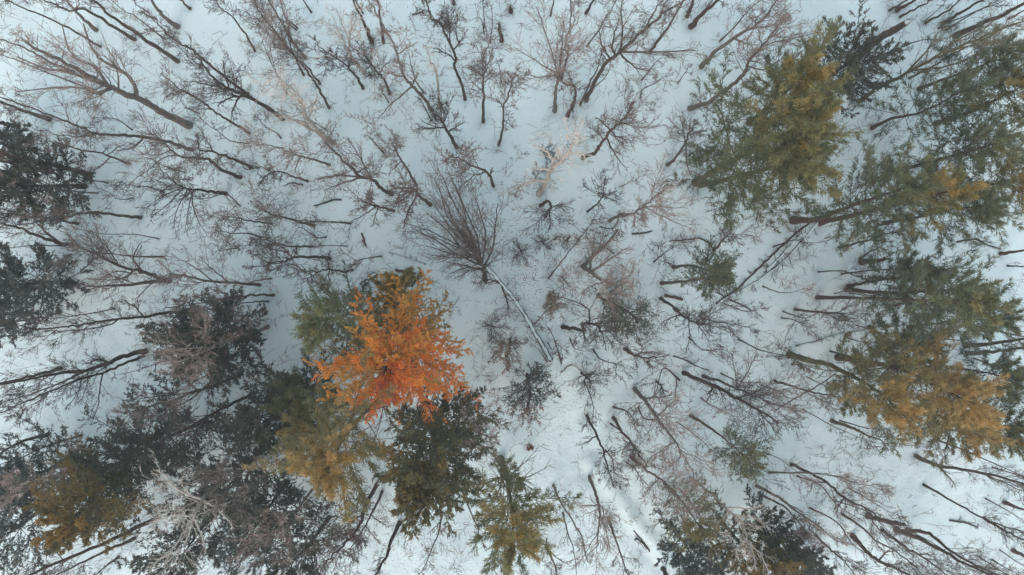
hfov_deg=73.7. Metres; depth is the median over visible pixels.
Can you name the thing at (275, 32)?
bare tree
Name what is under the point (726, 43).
bare tree
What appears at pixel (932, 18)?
bare tree
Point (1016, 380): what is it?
pine tree
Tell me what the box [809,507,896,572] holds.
sapling
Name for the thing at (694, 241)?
fallen branch
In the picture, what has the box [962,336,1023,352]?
bare tree
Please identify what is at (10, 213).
bare tree
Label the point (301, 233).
sapling
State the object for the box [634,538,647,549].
fallen branch
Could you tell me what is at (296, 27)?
sapling
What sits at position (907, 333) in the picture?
sapling
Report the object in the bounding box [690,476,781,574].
birch tree
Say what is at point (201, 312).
bare tree
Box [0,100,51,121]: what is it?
bare tree
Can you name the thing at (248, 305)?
bare tree
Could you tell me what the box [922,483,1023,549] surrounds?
bare tree
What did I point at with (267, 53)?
bare tree
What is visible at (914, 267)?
bare tree
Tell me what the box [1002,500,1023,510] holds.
bare tree
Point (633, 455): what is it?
bare tree
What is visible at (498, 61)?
sapling
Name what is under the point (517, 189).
sapling
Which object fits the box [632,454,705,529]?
bare tree
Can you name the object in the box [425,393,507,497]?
bare tree
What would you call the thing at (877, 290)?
sapling
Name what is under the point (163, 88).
sapling
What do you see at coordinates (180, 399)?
bare tree
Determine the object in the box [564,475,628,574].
bare tree
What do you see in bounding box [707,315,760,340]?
sapling
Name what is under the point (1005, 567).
bare tree
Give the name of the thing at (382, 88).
sapling
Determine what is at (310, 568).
cedar tree
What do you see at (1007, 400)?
sapling
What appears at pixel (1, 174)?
sapling
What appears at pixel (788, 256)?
fallen tree
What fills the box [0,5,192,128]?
bare tree
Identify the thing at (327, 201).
fallen branch
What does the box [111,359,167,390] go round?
sapling
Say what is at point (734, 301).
fallen branch
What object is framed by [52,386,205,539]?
cedar tree
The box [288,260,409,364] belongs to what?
pine tree
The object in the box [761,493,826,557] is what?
bare tree
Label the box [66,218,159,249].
sapling
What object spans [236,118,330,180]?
bare tree
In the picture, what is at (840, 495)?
bare tree
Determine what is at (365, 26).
bare tree
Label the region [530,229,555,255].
shrub
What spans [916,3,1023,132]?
pine tree
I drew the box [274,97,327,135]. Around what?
sapling
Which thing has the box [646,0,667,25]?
bare tree
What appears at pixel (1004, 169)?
pine tree
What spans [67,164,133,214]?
sapling
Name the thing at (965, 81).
pine tree
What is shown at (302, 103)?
birch tree
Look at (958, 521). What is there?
fallen branch
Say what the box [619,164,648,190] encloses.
sapling
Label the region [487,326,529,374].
shrub
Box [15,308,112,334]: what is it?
sapling
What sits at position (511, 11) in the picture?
snag
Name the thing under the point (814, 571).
cedar tree
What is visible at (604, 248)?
bare tree
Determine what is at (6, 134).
cedar tree
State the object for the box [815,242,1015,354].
pine tree
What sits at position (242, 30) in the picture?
bare tree
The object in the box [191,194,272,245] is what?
bare tree
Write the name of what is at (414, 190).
bare tree
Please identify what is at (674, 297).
fallen branch
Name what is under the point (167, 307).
sapling
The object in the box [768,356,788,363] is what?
fallen branch
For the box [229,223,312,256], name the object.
bare tree
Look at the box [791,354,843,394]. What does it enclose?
sapling
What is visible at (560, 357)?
sapling
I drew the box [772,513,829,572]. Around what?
sapling
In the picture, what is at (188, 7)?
bare tree
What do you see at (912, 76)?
bare tree
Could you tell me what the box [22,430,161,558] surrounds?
pine tree
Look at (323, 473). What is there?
pine tree
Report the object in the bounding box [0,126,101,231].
cedar tree
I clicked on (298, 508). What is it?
bare tree
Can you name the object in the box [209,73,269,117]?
sapling
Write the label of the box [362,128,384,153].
bare tree
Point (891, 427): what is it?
sapling
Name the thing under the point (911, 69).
bare tree
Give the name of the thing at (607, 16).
bare tree
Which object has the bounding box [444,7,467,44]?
sapling
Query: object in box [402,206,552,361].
fallen tree
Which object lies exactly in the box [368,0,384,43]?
bare tree
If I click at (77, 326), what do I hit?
bare tree
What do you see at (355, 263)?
sapling
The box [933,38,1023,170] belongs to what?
pine tree
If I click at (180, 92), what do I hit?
bare tree
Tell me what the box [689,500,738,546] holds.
sapling
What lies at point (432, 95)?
sapling
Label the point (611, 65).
sapling
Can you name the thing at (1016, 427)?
pine tree
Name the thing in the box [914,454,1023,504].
bare tree
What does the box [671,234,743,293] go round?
pine tree
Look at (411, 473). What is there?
cedar tree
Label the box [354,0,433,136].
bare tree
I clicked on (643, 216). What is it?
bare tree
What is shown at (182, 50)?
sapling
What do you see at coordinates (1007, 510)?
sapling
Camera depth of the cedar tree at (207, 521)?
41.73 m
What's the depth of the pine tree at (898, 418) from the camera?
39.36 m
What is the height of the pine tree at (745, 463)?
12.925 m
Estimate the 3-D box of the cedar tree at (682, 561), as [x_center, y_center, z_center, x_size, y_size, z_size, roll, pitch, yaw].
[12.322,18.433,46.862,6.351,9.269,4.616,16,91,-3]
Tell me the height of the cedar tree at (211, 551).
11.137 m
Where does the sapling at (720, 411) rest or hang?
on the snow ground
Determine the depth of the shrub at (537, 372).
47.97 m
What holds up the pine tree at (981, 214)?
on the snow ground
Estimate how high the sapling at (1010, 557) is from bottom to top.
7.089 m
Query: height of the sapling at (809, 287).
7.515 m
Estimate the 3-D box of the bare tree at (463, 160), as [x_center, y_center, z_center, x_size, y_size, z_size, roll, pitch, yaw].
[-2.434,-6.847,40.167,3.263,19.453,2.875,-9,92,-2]
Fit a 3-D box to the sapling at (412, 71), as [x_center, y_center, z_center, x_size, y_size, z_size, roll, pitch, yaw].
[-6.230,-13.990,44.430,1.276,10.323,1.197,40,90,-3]
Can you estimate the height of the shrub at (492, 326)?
4.178 m
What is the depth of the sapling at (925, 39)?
49.27 m
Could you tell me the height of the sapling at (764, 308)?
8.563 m
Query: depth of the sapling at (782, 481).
45.38 m
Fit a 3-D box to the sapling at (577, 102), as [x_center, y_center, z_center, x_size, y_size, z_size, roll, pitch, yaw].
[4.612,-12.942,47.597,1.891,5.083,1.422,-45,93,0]
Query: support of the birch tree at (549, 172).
on the snow ground
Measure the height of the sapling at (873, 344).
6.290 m
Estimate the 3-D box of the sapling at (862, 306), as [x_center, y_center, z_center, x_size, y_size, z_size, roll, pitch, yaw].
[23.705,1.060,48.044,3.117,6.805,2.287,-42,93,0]
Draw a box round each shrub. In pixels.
[474,310,514,348]
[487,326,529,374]
[489,361,561,435]
[508,236,538,266]
[526,443,534,450]
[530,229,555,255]
[541,290,567,320]
[564,359,609,399]
[591,273,666,352]
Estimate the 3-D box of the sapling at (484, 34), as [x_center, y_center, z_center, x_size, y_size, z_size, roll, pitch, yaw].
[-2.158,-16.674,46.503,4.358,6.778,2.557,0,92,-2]
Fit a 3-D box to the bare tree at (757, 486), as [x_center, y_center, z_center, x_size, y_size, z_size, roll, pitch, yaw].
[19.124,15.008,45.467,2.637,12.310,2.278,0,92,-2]
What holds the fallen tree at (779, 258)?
on the snow ground
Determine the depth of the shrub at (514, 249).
48.90 m
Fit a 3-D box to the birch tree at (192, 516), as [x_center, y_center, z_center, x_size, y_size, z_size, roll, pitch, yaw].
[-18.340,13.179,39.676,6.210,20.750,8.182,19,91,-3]
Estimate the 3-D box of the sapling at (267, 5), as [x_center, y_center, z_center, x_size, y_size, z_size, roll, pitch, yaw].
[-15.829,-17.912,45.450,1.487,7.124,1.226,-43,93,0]
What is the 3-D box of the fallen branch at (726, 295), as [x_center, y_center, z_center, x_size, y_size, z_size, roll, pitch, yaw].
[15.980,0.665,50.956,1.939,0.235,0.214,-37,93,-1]
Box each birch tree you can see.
[129,451,260,574]
[242,57,335,145]
[279,1,382,76]
[422,46,440,109]
[499,116,589,196]
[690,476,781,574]
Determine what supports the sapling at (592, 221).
on the snow ground
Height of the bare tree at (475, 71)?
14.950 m
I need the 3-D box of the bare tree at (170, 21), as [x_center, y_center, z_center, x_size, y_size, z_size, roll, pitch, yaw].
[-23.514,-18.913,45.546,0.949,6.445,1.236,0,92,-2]
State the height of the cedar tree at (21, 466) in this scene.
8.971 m
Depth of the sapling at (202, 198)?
43.90 m
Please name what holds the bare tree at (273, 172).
on the snow ground
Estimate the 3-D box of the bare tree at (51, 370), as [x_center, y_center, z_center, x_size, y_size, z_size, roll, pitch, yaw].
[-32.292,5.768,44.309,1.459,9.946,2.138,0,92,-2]
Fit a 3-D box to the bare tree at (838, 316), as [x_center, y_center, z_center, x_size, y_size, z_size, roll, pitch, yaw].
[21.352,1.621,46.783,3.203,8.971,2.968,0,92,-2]
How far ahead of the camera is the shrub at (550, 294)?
49.03 m
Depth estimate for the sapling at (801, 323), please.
48.14 m
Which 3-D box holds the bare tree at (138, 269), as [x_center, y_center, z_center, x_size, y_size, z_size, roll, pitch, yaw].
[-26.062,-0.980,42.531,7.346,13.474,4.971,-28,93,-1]
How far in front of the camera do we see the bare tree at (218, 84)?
38.52 m
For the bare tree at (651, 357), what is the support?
on the snow ground
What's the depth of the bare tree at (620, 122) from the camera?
38.02 m
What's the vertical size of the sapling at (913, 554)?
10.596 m
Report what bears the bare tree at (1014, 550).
on the snow ground
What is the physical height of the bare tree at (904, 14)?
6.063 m
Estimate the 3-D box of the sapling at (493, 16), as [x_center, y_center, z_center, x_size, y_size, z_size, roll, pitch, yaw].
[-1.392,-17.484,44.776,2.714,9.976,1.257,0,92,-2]
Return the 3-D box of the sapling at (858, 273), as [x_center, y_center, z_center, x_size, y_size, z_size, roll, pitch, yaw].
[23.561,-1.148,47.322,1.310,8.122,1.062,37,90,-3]
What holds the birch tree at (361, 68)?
on the snow ground
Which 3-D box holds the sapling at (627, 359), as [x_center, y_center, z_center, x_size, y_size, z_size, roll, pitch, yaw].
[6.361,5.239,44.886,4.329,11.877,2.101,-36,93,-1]
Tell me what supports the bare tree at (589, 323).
on the snow ground
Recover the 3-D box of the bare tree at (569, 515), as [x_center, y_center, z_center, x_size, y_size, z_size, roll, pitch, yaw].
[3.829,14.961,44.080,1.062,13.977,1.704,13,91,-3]
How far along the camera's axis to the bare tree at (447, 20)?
36.51 m
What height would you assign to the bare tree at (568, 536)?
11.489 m
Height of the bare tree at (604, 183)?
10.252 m
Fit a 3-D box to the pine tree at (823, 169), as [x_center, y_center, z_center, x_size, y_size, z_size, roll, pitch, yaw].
[13.948,-7.825,41.260,9.022,18.693,9.346,0,92,-2]
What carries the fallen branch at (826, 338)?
on the snow ground
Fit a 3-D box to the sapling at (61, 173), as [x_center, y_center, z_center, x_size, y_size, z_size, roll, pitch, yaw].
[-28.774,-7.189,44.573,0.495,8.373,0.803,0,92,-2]
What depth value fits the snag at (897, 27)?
47.52 m
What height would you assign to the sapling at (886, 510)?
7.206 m
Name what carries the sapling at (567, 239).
on the snow ground
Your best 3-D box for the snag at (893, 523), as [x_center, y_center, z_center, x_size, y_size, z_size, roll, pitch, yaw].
[27.448,17.188,49.874,1.439,4.180,0.961,-33,93,-1]
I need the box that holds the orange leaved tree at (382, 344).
[302,267,481,425]
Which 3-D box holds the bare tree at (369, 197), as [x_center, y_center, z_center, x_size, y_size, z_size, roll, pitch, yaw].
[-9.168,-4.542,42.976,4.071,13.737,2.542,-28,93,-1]
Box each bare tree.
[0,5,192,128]
[0,26,74,71]
[0,35,80,85]
[0,77,193,157]
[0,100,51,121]
[0,145,90,176]
[0,190,142,244]
[0,205,79,228]
[0,207,72,246]
[0,293,196,360]
[0,311,61,340]
[0,341,144,428]
[0,348,148,421]
[0,367,62,393]
[0,432,49,453]
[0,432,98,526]
[0,435,79,468]
[1,0,101,47]
[6,514,160,574]
[21,114,142,175]
[25,0,135,41]
[34,210,170,305]
[45,536,135,574]
[56,0,97,31]
[60,235,164,264]
[80,0,179,63]
[82,556,119,574]
[93,373,242,434]
[102,104,242,201]
[123,6,249,94]
[135,153,227,244]
[135,301,269,412]
[144,248,260,305]
[147,0,179,29]
[157,393,251,453]
[158,48,250,132]
[169,283,274,325]
[171,42,284,130]
[180,0,191,9]
[181,428,276,531]
[182,115,252,177]
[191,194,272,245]
[203,0,255,51]
[221,488,327,574]
[224,300,268,310]
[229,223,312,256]
[236,0,330,108]
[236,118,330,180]
[237,0,320,65]
[237,9,296,94]
[238,174,349,237]
[242,241,330,280]
[248,155,308,187]
[271,20,320,84]
[275,22,304,75]
[282,250,353,293]
[287,117,393,202]
[291,34,364,89]
[304,212,350,232]
[305,482,379,574]
[325,490,396,574]
[334,177,394,243]
[340,32,397,94]
[345,0,372,44]
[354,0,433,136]
[356,520,401,574]
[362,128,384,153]
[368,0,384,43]
[373,124,417,186]
[378,161,431,241]
[390,151,523,291]
[414,90,463,149]
[415,0,467,100]
[415,514,447,574]
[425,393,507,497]
[434,137,494,200]
[443,383,481,450]
[444,34,515,123]
[462,492,492,555]
[468,62,533,146]
[505,0,603,114]
[519,196,580,235]
[545,207,615,263]
[545,276,646,368]
[547,550,572,574]
[550,0,588,79]
[552,484,594,564]
[555,71,588,117]
[561,512,585,574]
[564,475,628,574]
[574,414,629,488]
[576,218,642,319]
[578,168,623,212]
[579,46,606,106]
[579,76,666,177]
[584,0,612,14]
[584,0,720,102]
[586,0,622,45]
[607,517,640,574]
[608,416,672,472]
[609,152,709,238]
[610,368,689,448]
[613,404,648,438]
[623,339,668,374]
[632,386,728,496]
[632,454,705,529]
[642,217,699,284]
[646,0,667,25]
[648,0,694,54]
[653,287,748,357]
[657,91,709,196]
[681,366,806,449]
[687,9,825,110]
[688,0,727,29]
[699,0,807,68]
[701,337,812,430]
[711,215,762,251]
[755,484,860,546]
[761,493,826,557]
[768,466,894,503]
[773,372,881,419]
[789,462,924,566]
[793,292,869,338]
[814,533,888,574]
[830,419,891,452]
[837,219,905,248]
[841,251,962,275]
[841,513,943,574]
[849,533,954,574]
[856,2,1023,103]
[870,140,974,183]
[880,529,968,574]
[888,0,907,11]
[893,526,1017,574]
[895,0,915,12]
[899,0,933,17]
[906,527,1023,574]
[908,25,995,78]
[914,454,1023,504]
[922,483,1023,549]
[924,0,968,24]
[942,0,1004,23]
[953,2,1023,38]
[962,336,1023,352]
[967,347,1023,355]
[983,517,1023,548]
[992,559,1023,573]
[999,249,1023,255]
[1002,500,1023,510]
[1011,548,1023,556]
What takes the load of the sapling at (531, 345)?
on the snow ground
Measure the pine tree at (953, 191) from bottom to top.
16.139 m
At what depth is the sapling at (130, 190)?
45.06 m
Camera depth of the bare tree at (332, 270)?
39.58 m
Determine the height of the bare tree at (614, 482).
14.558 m
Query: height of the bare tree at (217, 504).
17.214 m
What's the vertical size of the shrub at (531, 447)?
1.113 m
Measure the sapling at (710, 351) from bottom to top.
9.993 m
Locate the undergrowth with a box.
[0,0,1023,574]
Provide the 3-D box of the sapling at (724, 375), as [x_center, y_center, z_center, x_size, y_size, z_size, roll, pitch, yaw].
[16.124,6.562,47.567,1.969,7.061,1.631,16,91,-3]
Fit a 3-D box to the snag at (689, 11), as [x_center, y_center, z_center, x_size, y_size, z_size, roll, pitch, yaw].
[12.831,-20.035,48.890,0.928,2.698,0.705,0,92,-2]
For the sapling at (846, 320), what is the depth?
45.48 m
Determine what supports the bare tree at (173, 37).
on the snow ground
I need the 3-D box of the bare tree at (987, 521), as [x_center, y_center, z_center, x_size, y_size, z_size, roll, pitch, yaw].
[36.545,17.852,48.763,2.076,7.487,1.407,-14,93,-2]
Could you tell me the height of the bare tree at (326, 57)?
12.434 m
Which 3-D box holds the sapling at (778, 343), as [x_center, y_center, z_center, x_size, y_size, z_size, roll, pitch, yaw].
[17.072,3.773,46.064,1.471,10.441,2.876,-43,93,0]
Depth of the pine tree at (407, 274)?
41.87 m
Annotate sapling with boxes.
[0,170,98,193]
[0,241,65,252]
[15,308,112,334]
[28,163,107,183]
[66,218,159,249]
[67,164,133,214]
[71,248,129,304]
[82,94,132,129]
[103,177,162,206]
[106,0,162,37]
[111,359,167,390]
[117,136,185,179]
[129,368,211,415]
[150,68,222,136]
[157,294,185,322]
[163,31,207,68]
[183,177,240,206]
[192,113,249,143]
[201,233,238,270]
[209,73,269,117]
[213,214,261,252]
[214,264,279,302]
[218,149,257,173]
[237,0,284,49]
[251,0,296,30]
[253,105,281,138]
[265,211,326,252]
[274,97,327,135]
[278,0,297,28]
[309,232,347,247]
[337,248,381,272]
[338,110,384,145]
[373,75,405,102]
[392,189,412,213]
[400,41,423,92]
[415,91,430,119]
[422,85,444,123]
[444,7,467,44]
[448,15,511,57]
[461,4,483,33]
[480,0,488,27]
[483,0,510,43]
[496,58,503,82]
[506,179,534,197]
[512,335,547,362]
[532,161,560,191]
[534,297,561,324]
[535,538,562,574]
[536,309,571,363]
[538,136,567,167]
[547,340,569,364]
[548,208,613,277]
[553,233,566,248]
[556,257,582,294]
[560,231,584,252]
[565,84,591,117]
[569,331,603,366]
[578,381,606,432]
[588,347,646,390]
[593,45,636,86]
[597,502,617,533]
[599,210,628,242]
[605,449,632,490]
[610,423,642,472]
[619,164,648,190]
[626,462,661,499]
[634,67,678,98]
[638,408,667,444]
[641,53,671,80]
[660,162,694,188]
[676,516,718,566]
[677,63,694,83]
[677,422,730,468]
[688,337,736,364]
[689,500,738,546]
[699,137,743,163]
[700,390,751,430]
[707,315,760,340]
[719,0,767,41]
[720,373,771,392]
[724,299,771,321]
[737,337,809,371]
[746,48,775,71]
[746,48,806,99]
[751,461,790,494]
[762,272,816,297]
[762,362,817,420]
[770,453,825,496]
[772,220,832,249]
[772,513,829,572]
[775,309,817,349]
[782,299,866,339]
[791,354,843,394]
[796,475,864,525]
[802,409,888,453]
[806,376,861,405]
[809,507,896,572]
[817,263,884,278]
[829,350,908,375]
[831,285,886,324]
[835,501,928,566]
[839,420,895,439]
[848,332,885,352]
[849,280,916,305]
[849,488,908,523]
[856,324,944,343]
[903,36,962,46]
[914,533,986,574]
[924,0,946,21]
[940,0,1007,26]
[941,441,1023,479]
[945,0,1012,29]
[973,355,1023,367]
[985,498,1023,524]
[991,386,1023,410]
[999,549,1023,565]
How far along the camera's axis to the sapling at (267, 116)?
45.13 m
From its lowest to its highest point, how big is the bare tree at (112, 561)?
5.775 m
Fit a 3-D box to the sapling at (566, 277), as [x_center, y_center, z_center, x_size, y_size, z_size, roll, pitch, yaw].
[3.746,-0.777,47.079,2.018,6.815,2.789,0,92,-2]
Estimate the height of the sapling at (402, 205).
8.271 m
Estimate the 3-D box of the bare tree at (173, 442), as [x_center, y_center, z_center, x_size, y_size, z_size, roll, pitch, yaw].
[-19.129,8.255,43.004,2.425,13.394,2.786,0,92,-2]
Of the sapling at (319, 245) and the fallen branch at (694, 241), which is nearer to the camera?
the sapling at (319, 245)
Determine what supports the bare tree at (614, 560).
on the snow ground
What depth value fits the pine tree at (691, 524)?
43.89 m
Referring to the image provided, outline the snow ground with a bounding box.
[0,0,1023,574]
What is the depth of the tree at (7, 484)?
37.69 m
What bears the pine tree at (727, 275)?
on the snow ground
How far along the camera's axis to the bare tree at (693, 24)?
47.66 m
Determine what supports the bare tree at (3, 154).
on the snow ground
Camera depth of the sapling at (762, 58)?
45.88 m
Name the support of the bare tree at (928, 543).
on the snow ground
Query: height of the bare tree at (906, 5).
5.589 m
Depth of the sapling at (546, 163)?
45.72 m
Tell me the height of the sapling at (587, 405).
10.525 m
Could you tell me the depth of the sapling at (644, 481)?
46.59 m
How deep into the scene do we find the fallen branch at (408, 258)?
49.70 m
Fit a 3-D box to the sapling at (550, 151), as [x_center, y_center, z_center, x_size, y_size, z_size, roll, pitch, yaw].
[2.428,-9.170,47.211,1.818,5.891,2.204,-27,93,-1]
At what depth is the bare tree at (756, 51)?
37.06 m
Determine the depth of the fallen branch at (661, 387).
50.77 m
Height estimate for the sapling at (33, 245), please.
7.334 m
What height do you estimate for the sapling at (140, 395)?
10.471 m
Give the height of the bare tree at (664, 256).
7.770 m
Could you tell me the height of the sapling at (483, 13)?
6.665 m
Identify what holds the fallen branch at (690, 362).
on the snow ground
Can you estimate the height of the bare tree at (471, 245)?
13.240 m
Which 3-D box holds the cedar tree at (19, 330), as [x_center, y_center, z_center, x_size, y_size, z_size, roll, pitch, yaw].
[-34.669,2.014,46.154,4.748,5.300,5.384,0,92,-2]
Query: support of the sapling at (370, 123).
on the snow ground
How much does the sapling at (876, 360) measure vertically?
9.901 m
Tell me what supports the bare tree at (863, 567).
on the snow ground
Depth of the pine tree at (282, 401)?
41.91 m
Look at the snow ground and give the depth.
50.11 m
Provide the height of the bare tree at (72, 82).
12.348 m
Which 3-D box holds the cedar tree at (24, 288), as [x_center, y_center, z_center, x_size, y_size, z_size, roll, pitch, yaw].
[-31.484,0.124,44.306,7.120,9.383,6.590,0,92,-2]
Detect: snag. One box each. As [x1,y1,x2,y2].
[495,22,503,42]
[507,4,515,15]
[660,566,669,574]
[685,0,694,17]
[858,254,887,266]
[865,513,908,525]
[868,19,908,46]
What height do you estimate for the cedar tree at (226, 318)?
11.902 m
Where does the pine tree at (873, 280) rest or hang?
on the snow ground
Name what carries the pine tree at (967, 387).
on the snow ground
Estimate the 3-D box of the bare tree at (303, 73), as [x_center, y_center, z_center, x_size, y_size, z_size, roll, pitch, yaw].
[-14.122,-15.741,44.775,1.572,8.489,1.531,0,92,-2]
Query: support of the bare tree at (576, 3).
on the snow ground
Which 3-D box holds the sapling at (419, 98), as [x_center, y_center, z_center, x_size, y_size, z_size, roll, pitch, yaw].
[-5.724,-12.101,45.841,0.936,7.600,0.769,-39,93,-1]
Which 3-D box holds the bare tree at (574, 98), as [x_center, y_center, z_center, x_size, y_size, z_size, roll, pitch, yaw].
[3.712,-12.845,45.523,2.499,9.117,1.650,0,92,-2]
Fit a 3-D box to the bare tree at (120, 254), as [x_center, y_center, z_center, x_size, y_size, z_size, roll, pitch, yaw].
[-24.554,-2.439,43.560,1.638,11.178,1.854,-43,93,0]
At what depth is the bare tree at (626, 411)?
46.55 m
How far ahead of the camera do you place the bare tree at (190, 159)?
38.15 m
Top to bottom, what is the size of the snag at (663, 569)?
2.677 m
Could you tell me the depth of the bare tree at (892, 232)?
44.46 m
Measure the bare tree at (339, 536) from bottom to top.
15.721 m
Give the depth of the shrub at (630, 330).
48.09 m
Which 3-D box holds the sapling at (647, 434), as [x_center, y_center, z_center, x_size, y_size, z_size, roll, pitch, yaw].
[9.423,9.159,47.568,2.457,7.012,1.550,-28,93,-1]
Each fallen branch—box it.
[313,197,341,207]
[367,272,377,280]
[389,252,425,264]
[634,530,649,551]
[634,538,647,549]
[656,380,667,395]
[664,294,682,300]
[669,237,711,247]
[673,355,712,371]
[715,290,734,303]
[716,292,751,312]
[738,223,809,290]
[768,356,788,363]
[770,374,834,410]
[795,321,906,346]
[949,517,977,528]
[957,238,1001,249]
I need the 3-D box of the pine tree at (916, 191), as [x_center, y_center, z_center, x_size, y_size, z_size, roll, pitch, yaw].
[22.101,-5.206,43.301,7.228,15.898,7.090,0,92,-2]
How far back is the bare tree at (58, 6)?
41.78 m
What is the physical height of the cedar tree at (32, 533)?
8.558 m
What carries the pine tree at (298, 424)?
on the snow ground
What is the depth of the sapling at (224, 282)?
43.35 m
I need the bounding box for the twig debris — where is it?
[0,0,1017,570]
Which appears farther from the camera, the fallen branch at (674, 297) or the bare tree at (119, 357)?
the fallen branch at (674, 297)
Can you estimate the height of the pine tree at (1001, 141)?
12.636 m
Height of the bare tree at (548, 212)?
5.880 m
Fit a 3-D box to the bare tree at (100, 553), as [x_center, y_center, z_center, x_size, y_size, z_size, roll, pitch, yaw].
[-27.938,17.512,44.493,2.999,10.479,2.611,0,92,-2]
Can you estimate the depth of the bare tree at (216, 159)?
41.72 m
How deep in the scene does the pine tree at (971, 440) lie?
43.21 m
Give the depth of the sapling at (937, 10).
49.09 m
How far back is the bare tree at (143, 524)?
39.80 m
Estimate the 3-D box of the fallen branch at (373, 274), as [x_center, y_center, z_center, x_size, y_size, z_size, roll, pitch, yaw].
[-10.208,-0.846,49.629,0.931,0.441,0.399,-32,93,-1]
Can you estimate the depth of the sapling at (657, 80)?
45.22 m
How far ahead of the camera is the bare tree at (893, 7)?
49.88 m
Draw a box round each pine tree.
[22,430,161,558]
[242,347,430,526]
[247,347,356,441]
[274,374,372,461]
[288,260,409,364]
[369,264,419,318]
[459,439,583,574]
[645,469,730,569]
[660,249,739,301]
[662,91,845,234]
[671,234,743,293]
[684,46,868,230]
[689,414,774,484]
[711,16,857,159]
[786,327,935,460]
[789,143,946,258]
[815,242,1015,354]
[816,130,990,263]
[823,298,1010,451]
[844,53,1008,166]
[844,240,994,345]
[846,248,946,323]
[864,310,951,387]
[878,354,1019,475]
[881,147,1019,260]
[894,92,1023,225]
[906,277,1023,358]
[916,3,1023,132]
[922,129,1023,249]
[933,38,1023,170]
[950,384,1023,463]
[954,325,1023,412]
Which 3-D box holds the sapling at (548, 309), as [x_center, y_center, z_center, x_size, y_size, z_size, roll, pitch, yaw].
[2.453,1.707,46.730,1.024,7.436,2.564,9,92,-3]
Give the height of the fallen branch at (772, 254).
1.120 m
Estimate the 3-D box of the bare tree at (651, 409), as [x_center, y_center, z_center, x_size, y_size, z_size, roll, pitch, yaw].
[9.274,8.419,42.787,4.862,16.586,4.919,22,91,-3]
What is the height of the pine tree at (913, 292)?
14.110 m
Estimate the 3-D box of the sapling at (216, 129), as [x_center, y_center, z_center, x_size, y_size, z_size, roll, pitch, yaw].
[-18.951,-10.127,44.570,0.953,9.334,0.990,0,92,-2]
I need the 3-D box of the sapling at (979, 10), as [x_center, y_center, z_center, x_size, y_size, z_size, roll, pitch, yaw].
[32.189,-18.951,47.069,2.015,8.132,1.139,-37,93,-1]
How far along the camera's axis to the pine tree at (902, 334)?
45.86 m
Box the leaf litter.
[0,0,1022,574]
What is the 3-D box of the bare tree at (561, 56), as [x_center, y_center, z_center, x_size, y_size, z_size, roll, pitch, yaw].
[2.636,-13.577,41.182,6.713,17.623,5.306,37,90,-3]
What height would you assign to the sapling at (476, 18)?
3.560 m
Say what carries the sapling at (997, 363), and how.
on the snow ground
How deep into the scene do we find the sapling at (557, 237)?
46.42 m
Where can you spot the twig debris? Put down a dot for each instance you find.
(526, 276)
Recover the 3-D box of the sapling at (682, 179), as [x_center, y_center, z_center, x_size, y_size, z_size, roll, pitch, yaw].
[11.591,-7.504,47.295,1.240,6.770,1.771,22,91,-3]
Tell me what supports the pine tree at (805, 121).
on the snow ground
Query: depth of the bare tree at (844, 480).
41.77 m
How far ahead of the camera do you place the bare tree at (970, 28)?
47.88 m
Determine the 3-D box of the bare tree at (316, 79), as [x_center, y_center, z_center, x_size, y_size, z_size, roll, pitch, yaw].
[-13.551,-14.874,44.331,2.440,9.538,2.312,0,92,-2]
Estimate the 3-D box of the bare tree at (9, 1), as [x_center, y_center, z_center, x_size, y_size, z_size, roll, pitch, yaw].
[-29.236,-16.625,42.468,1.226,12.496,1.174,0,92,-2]
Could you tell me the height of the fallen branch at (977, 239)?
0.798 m
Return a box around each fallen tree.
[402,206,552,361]
[712,212,826,303]
[760,186,843,274]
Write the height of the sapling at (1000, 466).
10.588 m
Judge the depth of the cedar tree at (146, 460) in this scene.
42.16 m
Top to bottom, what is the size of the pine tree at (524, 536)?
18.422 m
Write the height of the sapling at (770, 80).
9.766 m
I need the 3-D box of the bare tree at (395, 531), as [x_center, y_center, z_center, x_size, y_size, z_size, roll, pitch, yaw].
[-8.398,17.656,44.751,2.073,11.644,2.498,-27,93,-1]
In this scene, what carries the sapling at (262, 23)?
on the snow ground
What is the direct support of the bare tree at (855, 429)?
on the snow ground
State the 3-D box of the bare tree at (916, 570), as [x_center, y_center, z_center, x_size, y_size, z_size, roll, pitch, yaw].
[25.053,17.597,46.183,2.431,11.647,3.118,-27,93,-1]
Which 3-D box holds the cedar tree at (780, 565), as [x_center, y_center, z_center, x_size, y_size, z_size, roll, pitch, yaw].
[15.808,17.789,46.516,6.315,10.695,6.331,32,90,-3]
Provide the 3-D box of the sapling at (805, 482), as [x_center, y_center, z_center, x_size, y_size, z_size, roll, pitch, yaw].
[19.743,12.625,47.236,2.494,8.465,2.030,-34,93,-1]
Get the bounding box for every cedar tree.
[0,118,36,170]
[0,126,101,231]
[0,240,104,339]
[0,287,42,348]
[0,407,94,535]
[0,478,73,574]
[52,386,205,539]
[90,364,240,505]
[103,472,258,574]
[134,284,268,399]
[161,400,301,555]
[199,448,329,574]
[208,357,330,461]
[244,483,375,574]
[368,361,510,541]
[648,507,734,574]
[704,489,806,574]
[732,483,824,574]
[782,539,836,574]
[784,0,910,118]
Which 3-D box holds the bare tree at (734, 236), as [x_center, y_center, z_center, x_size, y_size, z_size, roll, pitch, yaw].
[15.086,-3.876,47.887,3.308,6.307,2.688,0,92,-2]
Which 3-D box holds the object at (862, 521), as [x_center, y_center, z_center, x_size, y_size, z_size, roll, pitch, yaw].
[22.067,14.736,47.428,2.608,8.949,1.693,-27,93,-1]
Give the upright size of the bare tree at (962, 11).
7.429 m
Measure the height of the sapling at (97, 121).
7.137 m
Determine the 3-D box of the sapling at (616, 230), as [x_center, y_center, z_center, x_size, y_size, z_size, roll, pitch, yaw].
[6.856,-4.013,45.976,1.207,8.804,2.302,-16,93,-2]

